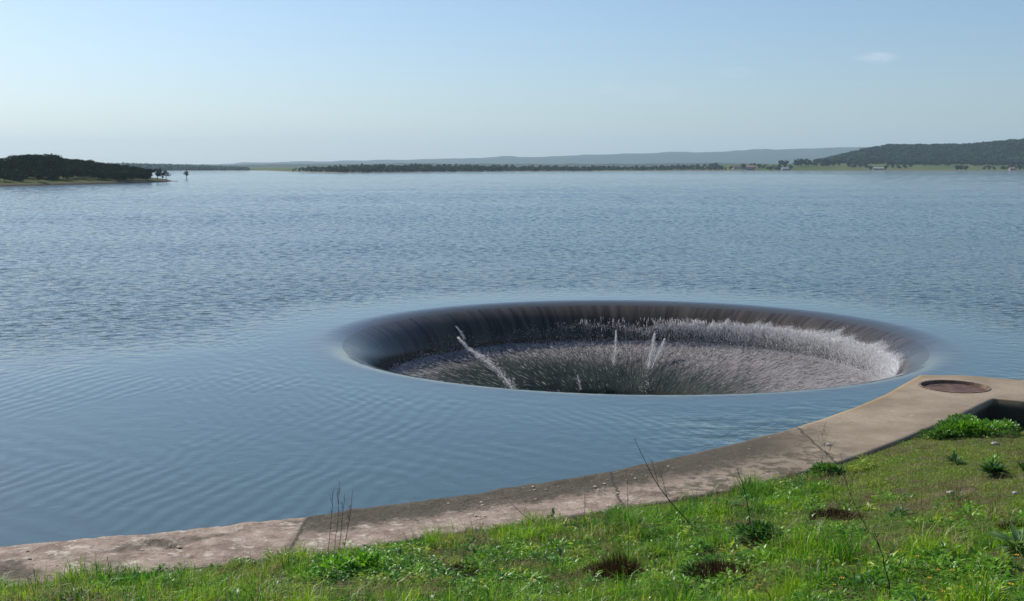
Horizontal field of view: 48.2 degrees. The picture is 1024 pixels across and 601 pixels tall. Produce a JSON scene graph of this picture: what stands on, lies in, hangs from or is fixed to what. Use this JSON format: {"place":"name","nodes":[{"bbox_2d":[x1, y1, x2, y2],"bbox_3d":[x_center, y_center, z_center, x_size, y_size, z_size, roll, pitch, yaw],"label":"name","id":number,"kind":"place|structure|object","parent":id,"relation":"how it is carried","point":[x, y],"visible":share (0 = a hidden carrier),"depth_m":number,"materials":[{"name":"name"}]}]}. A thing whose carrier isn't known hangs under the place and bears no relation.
{"place":"outdoors","nodes":[
{"label":"outdoors","id":0,"kind":"place"},
{"bbox_2d":[0,169,170,185],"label":"headland","id":1,"kind":"structure","parent":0,"point":[33,181],"depth_m":397.27,"materials":[{"name":"green plant"}]},
{"bbox_2d":[0,172,10,181],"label":"oak tree","id":2,"kind":"object","parent":1,"relation":"on","point":[4,176],"visible":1,"depth_m":368.16,"materials":[{"name":"green plant"}]},
{"bbox_2d":[3,158,16,163],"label":"oak tree","id":3,"kind":"object","parent":1,"relation":"on","point":[11,160],"visible":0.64,"depth_m":403.68,"materials":[{"name":"green plant"}]},
{"bbox_2d":[8,173,19,179],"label":"oak tree","id":4,"kind":"object","parent":1,"relation":"on","point":[13,176],"visible":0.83,"depth_m":375.41,"materials":[{"name":"green plant"}]},
{"bbox_2d":[16,174,28,180],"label":"oak tree","id":5,"kind":"object","parent":1,"relation":"on","point":[21,177],"visible":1,"depth_m":374.31,"materials":[{"name":"green plant"}]},
{"bbox_2d":[19,154,36,161],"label":"oak tree","id":6,"kind":"object","parent":1,"relation":"on","point":[23,157],"visible":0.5,"depth_m":425.50,"materials":[{"name":"green plant"}]},
{"bbox_2d":[26,155,47,162],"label":"oak tree","id":7,"kind":"object","parent":1,"relation":"on","point":[35,159],"visible":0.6,"depth_m":426.19,"materials":[{"name":"green plant"}]},
{"bbox_2d":[33,172,43,181],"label":"oak tree","id":8,"kind":"object","parent":1,"relation":"on","point":[39,176],"visible":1,"depth_m":379.48,"materials":[{"name":"green plant"}]},
{"bbox_2d":[38,155,56,159],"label":"oak tree","id":9,"kind":"object","parent":1,"relation":"on","point":[48,157],"visible":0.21,"depth_m":434.21,"materials":[{"name":"green plant"}]},
{"bbox_2d":[43,174,54,179],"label":"oak tree","id":10,"kind":"object","parent":1,"relation":"on","point":[49,175],"visible":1,"depth_m":391.29,"materials":[{"name":"green plant"}]},
{"bbox_2d":[50,158,60,167],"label":"oak tree","id":11,"kind":"object","parent":1,"relation":"on","point":[55,162],"visible":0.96,"depth_m":414.00,"materials":[{"name":"green plant"}]},
{"bbox_2d":[55,170,70,179],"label":"oak tree","id":12,"kind":"object","parent":1,"relation":"on","point":[61,173],"visible":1,"depth_m":396.36,"materials":[{"name":"green plant"}]},
{"bbox_2d":[59,160,72,168],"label":"oak tree","id":13,"kind":"object","parent":1,"relation":"on","point":[64,162],"visible":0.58,"depth_m":427.32,"materials":[{"name":"green plant"}]},
{"bbox_2d":[74,169,89,176],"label":"oak tree","id":14,"kind":"object","parent":1,"relation":"on","point":[80,172],"visible":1,"depth_m":410.58,"materials":[{"name":"green plant"}]},
{"bbox_2d":[80,163,97,169],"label":"oak tree","id":15,"kind":"object","parent":1,"relation":"on","point":[92,166],"visible":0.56,"depth_m":438.63,"materials":[{"name":"green plant"}]},
{"bbox_2d":[89,170,97,178],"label":"oak tree","id":16,"kind":"object","parent":1,"relation":"on","point":[91,172],"visible":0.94,"depth_m":417.05,"materials":[{"name":"green plant"}]},
{"bbox_2d":[93,172,102,178],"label":"oak tree","id":17,"kind":"object","parent":1,"relation":"on","point":[96,174],"visible":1,"depth_m":417.81,"materials":[{"name":"green plant"}]},
{"bbox_2d":[99,171,108,179],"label":"oak tree","id":18,"kind":"object","parent":1,"relation":"on","point":[102,176],"visible":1,"depth_m":419.08,"materials":[{"name":"green plant"}]},
{"bbox_2d":[108,173,119,178],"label":"oak tree","id":19,"kind":"object","parent":1,"relation":"on","point":[110,175],"visible":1,"depth_m":420.15,"materials":[{"name":"green plant"}]},
{"bbox_2d":[124,172,134,179],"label":"oak tree","id":20,"kind":"object","parent":1,"relation":"on","point":[130,175],"visible":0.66,"depth_m":429.71,"materials":[{"name":"green plant"}]},
{"bbox_2d":[127,166,138,171],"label":"oak tree","id":21,"kind":"object","parent":1,"relation":"on","point":[135,169],"visible":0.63,"depth_m":464.14,"materials":[{"name":"green plant"}]},
{"bbox_2d":[137,168,152,178],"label":"oak tree","id":22,"kind":"object","parent":1,"relation":"on","point":[141,170],"visible":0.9,"depth_m":446.36,"materials":[{"name":"green plant"}]},
{"bbox_2d":[140,172,150,178],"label":"oak tree","id":23,"kind":"object","parent":1,"relation":"on","point":[148,173],"visible":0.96,"depth_m":445.70,"materials":[{"name":"green plant"}]},
{"bbox_2d":[153,168,162,179],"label":"waterside tree","id":24,"kind":"object","parent":1,"relation":"on","point":[157,173],"visible":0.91,"depth_m":457.81,"materials":[{"name":"green plant"}]},
{"bbox_2d":[3,163,792,167],"bbox_3d":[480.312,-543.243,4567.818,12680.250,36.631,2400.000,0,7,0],"label":"hills","id":25,"kind":"structure","parent":0,"point":[435,164],"depth_m":4259.25,"materials":[{"name":"green plant"}]},
{"bbox_2d":[0,170,1023,546],"bbox_3d":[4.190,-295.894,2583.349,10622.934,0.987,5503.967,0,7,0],"label":"lake water","id":26,"kind":"structure","parent":0,"point":[174,356],"depth_m":50.58,"materials":[{"name":"blue liquid"}]},
{"bbox_2d":[342,305,928,394],"bbox_3d":[4.190,5.584,41.680,20.400,8.430,20.400,0,7,0],"label":"spillway","id":27,"kind":"object","parent":26,"relation":"in","point":[385,346],"visible":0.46,"depth_m":47.03,"materials":[{"name":"concrete"}]},
{"bbox_2d":[457,337,516,388],"bbox_3d":[-0.835,2.676,45.388,0.886,2.053,4.369,-4,8,-30],"label":"water jet","id":28,"kind":"object","parent":27,"relation":"on","point":[471,350],"visible":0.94,"depth_m":45.78},
{"bbox_2d":[610,333,618,364],"bbox_3d":[4.312,2.023,48.027,0.342,1.331,2.184,1,7,7],"label":"water jet","id":29,"kind":"object","parent":27,"relation":"on","point":[615,348],"visible":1,"depth_m":48.23},
{"bbox_2d":[387,317,908,393],"bbox_3d":[4.549,3.323,41.591,18.682,3.824,18.338,0,7,0],"label":"spray","id":30,"kind":"object","parent":27,"relation":"in","point":[889,365],"visible":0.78,"depth_m":45.68,"materials":[{"name":"white liquid"}]},
{"bbox_2d":[639,333,656,391],"bbox_3d":[5.587,2.626,46.988,0.729,2.312,3.513,1,7,11],"label":"water jet","id":31,"kind":"object","parent":27,"relation":"on","point":[653,349],"visible":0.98,"depth_m":47.91},
{"bbox_2d":[648,339,665,366],"bbox_3d":[6.081,2.311,47.599,0.612,1.304,1.820,5,8,36],"label":"water jet","id":32,"kind":"object","parent":27,"relation":"on","point":[662,343],"visible":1,"depth_m":47.79},
{"bbox_2d":[0,0,1023,164],"label":"sky","id":33,"kind":"structure","parent":0,"point":[187,82],"materials":[{"name":"blue"}]},
{"bbox_2d":[0,420,1023,600],"bbox_3d":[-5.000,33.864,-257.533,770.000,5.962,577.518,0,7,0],"label":"ground","id":34,"kind":"structure","parent":0,"point":[915,489],"depth_m":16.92,"materials":[{"name":"green plant"}]},
{"bbox_2d":[81,570,183,595],"bbox_3d":[-4.879,3.729,14.759,1.352,0.411,0.964,4,8,30],"label":"bush","id":35,"kind":"object","parent":34,"relation":"on","point":[124,577],"visible":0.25,"depth_m":14.80,"materials":[{"name":"green plant"}]},
{"bbox_2d":[327,492,332,551],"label":"weed stalk","id":36,"kind":"object","parent":34,"relation":"on","point":[331,514],"visible":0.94,"depth_m":17.21,"materials":[{"name":"brown plant"}]},
{"bbox_2d":[334,481,340,550],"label":"weed stalk","id":37,"kind":"object","parent":34,"relation":"on","point":[338,508],"visible":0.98,"depth_m":17.22,"materials":[{"name":"brown plant"}]},
{"bbox_2d":[339,494,344,539],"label":"weed stalk","id":38,"kind":"object","parent":34,"relation":"on","point":[342,515],"visible":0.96,"depth_m":17.41,"materials":[{"name":"brown plant"}]},
{"bbox_2d":[344,491,352,547],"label":"weed stalk","id":39,"kind":"object","parent":34,"relation":"on","point":[349,518],"visible":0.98,"depth_m":17.34,"materials":[{"name":"brown plant"}]},
{"bbox_2d":[309,547,399,578],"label":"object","id":40,"kind":"object","parent":34,"relation":"on","point":[367,558],"visible":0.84,"depth_m":14.30,"materials":[{"name":"green plant"}]},
{"bbox_2d":[441,561,489,576],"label":"dead tussock","id":41,"kind":"object","parent":34,"relation":"on","point":[455,565],"visible":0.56,"depth_m":14.00,"materials":[{"name":"plant"}]},
{"bbox_2d":[0,375,1023,585],"bbox_3d":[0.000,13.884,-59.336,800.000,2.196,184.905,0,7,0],"label":"concrete wall","id":42,"kind":"structure","parent":34,"relation":"on","point":[912,408],"depth_m":20.49,"materials":[{"name":"grey concrete"}]},
{"bbox_2d":[1,428,823,579],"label":"rubble","id":43,"kind":"object","parent":42,"relation":"on","point":[321,550],"visible":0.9,"depth_m":18.35,"materials":[{"name":"stone"}]},
{"bbox_2d":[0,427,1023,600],"bbox_3d":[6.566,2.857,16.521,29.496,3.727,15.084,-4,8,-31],"label":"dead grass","id":44,"kind":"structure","parent":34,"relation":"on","point":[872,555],"depth_m":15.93,"materials":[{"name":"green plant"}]},
{"bbox_2d":[3,426,1023,600],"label":"leafy weeds","id":45,"kind":"object","parent":34,"relation":"on","point":[408,565],"visible":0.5,"depth_m":13.84,"materials":[{"name":"green plant"}]},
{"bbox_2d":[580,561,602,574],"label":"weed","id":46,"kind":"object","parent":34,"relation":"on","point":[590,566],"visible":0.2,"depth_m":13.85,"materials":[{"name":"green plant"}]},
{"bbox_2d":[585,549,652,584],"bbox_3d":[1.244,3.038,13.186,1.032,0.482,1.060,0,7,0],"label":"dead tussock","id":47,"kind":"object","parent":34,"relation":"on","point":[611,565],"visible":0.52,"depth_m":13.16,"materials":[{"name":"brown plant"}]},
{"bbox_2d":[626,474,630,509],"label":"weed stalk","id":48,"kind":"object","parent":34,"relation":"on","point":[627,491],"visible":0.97,"depth_m":19.48,"materials":[{"name":"plant"}]},
{"bbox_2d":[636,548,661,560],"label":"weed","id":49,"kind":"object","parent":34,"relation":"on","point":[652,555],"visible":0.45,"depth_m":14.80,"materials":[{"name":"green plant"}]},
{"bbox_2d":[634,438,692,526],"bbox_3d":[2.300,2.763,17.202,0.931,1.391,0.163,0,7,0],"label":"weed stalk","id":50,"kind":"object","parent":34,"relation":"on","point":[664,486],"visible":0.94,"depth_m":17.21,"materials":[{"name":"plant"}]},
{"bbox_2d":[677,557,763,581],"bbox_3d":[2.226,2.895,12.306,1.126,0.290,1.103,0,7,0],"label":"dead tussock","id":51,"kind":"object","parent":34,"relation":"on","point":[716,564],"visible":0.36,"depth_m":12.40,"materials":[{"name":"brown plant"}]},
{"bbox_2d":[737,469,753,523],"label":"weed stalk","id":52,"kind":"object","parent":34,"relation":"on","point":[746,500],"visible":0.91,"depth_m":16.80,"materials":[{"name":"brown plant"}]},
{"bbox_2d":[727,519,782,547],"bbox_3d":[3.173,3.050,14.902,0.714,0.390,0.614,0,7,0],"label":"bush","id":53,"kind":"object","parent":34,"relation":"on","point":[755,526],"visible":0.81,"depth_m":14.86,"materials":[{"name":"green plant"}]},
{"bbox_2d":[772,539,813,556],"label":"weed","id":54,"kind":"object","parent":34,"relation":"on","point":[783,545],"visible":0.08,"depth_m":13.73,"materials":[{"name":"green plant"}]},
{"bbox_2d":[808,460,843,475],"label":"bush","id":55,"kind":"object","parent":34,"relation":"on","point":[818,467],"visible":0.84,"depth_m":21.87,"materials":[{"name":"green plant"}]},
{"bbox_2d":[820,419,836,496],"bbox_3d":[4.998,2.568,18.270,0.327,1.472,0.271,-2,7,-20],"label":"weed stalk","id":56,"kind":"object","parent":34,"relation":"on","point":[826,455],"visible":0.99,"depth_m":18.25,"materials":[{"name":"brown plant"}]},
{"bbox_2d":[807,507,869,521],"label":"dead tussock","id":57,"kind":"object","parent":34,"relation":"on","point":[835,511],"visible":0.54,"depth_m":16.75,"materials":[{"name":"brown plant"}]},
{"bbox_2d":[840,454,869,533],"bbox_3d":[4.461,2.528,14.839,0.417,1.117,0.184,3,7,23],"label":"weed stalk","id":58,"kind":"object","parent":34,"relation":"on","point":[851,492],"visible":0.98,"depth_m":14.86,"materials":[{"name":"brown plant"}]},
{"bbox_2d":[873,528,892,596],"bbox_3d":[3.322,2.366,10.277,0.212,0.733,0.088,0,7,0],"label":"weed stalk","id":59,"kind":"object","parent":34,"relation":"on","point":[878,544],"visible":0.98,"depth_m":10.26,"materials":[{"name":"green plant"}]},
{"bbox_2d":[888,505,913,513],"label":"leafy plant","id":60,"kind":"object","parent":34,"relation":"on","point":[902,509],"visible":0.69,"depth_m":16.55,"materials":[{"name":"green plant"}]},
{"bbox_2d":[917,426,958,439],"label":"bush","id":61,"kind":"object","parent":34,"relation":"on","point":[936,434],"visible":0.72,"depth_m":24.82,"materials":[{"name":"green plant"}]},
{"bbox_2d":[945,451,966,462],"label":"leafy plant","id":62,"kind":"object","parent":34,"relation":"on","point":[954,455],"visible":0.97,"depth_m":20.70,"materials":[{"name":"green plant"}]},
{"bbox_2d":[948,537,979,544],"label":"weed","id":63,"kind":"object","parent":34,"relation":"on","point":[965,540],"visible":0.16,"depth_m":12.90,"materials":[{"name":"green plant"}]},
{"bbox_2d":[932,413,1022,437],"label":"bush","id":64,"kind":"object","parent":34,"relation":"on","point":[965,425],"visible":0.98,"depth_m":24.52,"materials":[{"name":"green plant"}]},
{"bbox_2d":[977,461,1010,475],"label":"leafy plant","id":65,"kind":"object","parent":34,"relation":"on","point":[995,468],"visible":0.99,"depth_m":18.76,"materials":[{"name":"green plant"}]},
{"bbox_2d":[986,521,1023,554],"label":"leafy plant","id":66,"kind":"object","parent":34,"relation":"on","point":[1019,543],"visible":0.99,"depth_m":12.01,"materials":[{"name":"green plant"}]},
{"bbox_2d":[994,519,1023,530],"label":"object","id":67,"kind":"object","parent":34,"relation":"on","point":[1007,526],"visible":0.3,"depth_m":13.55,"materials":[{"name":"green plant"}]},
{"bbox_2d":[1016,461,1023,470],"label":"leafy plant","id":68,"kind":"object","parent":34,"relation":"on","point":[1021,465],"visible":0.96,"depth_m":18.90,"materials":[{"name":"green plant"}]},
{"bbox_2d":[175,147,866,165],"bbox_3d":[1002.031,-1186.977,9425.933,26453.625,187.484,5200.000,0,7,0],"label":"mountains","id":69,"kind":"structure","parent":0,"point":[767,156],"depth_m":8536.67,"materials":[{"name":"grey"}]},
{"bbox_2d":[63,154,1023,172],"bbox_3d":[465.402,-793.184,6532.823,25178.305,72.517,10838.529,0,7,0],"label":"shore","id":70,"kind":"structure","parent":0,"point":[914,167],"depth_m":1839.38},
{"bbox_2d":[99,162,249,169],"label":"bank wood","id":71,"kind":"object","parent":70,"relation":"on","point":[172,166],"visible":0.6,"depth_m":1995.12,"materials":[{"name":"green plant"}]},
{"bbox_2d":[292,163,723,171],"bbox_3d":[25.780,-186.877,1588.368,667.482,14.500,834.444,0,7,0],"label":"shore wood","id":72,"kind":"object","parent":70,"relation":"on","point":[411,167],"visible":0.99,"depth_m":1522.36,"materials":[{"name":"green plant"}]},
{"bbox_2d":[732,165,741,168],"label":"house","id":73,"kind":"structure","parent":70,"relation":"on","point":[737,167],"depth_m":1849.96,"materials":[{"name":"tile"}]},
{"bbox_2d":[746,164,754,169],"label":"house","id":74,"kind":"structure","parent":70,"relation":"on","point":[750,167],"depth_m":1786.49,"materials":[{"name":"tile"}]},
{"bbox_2d":[792,159,801,166],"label":"shore tree","id":75,"kind":"object","parent":70,"relation":"on","point":[796,162],"visible":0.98,"depth_m":1901.21,"materials":[{"name":"green plant"}]},
{"bbox_2d":[872,167,883,169],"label":"house","id":76,"kind":"structure","parent":70,"relation":"on","point":[878,168],"depth_m":1789.25,"materials":[{"name":"white"}]},
{"bbox_2d":[778,138,1023,164],"bbox_3d":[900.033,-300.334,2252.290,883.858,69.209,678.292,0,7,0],"label":"hill wood","id":77,"kind":"object","parent":70,"relation":"on","point":[1007,152],"visible":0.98,"depth_m":2195.84,"materials":[{"name":"green plant"}]}
]}

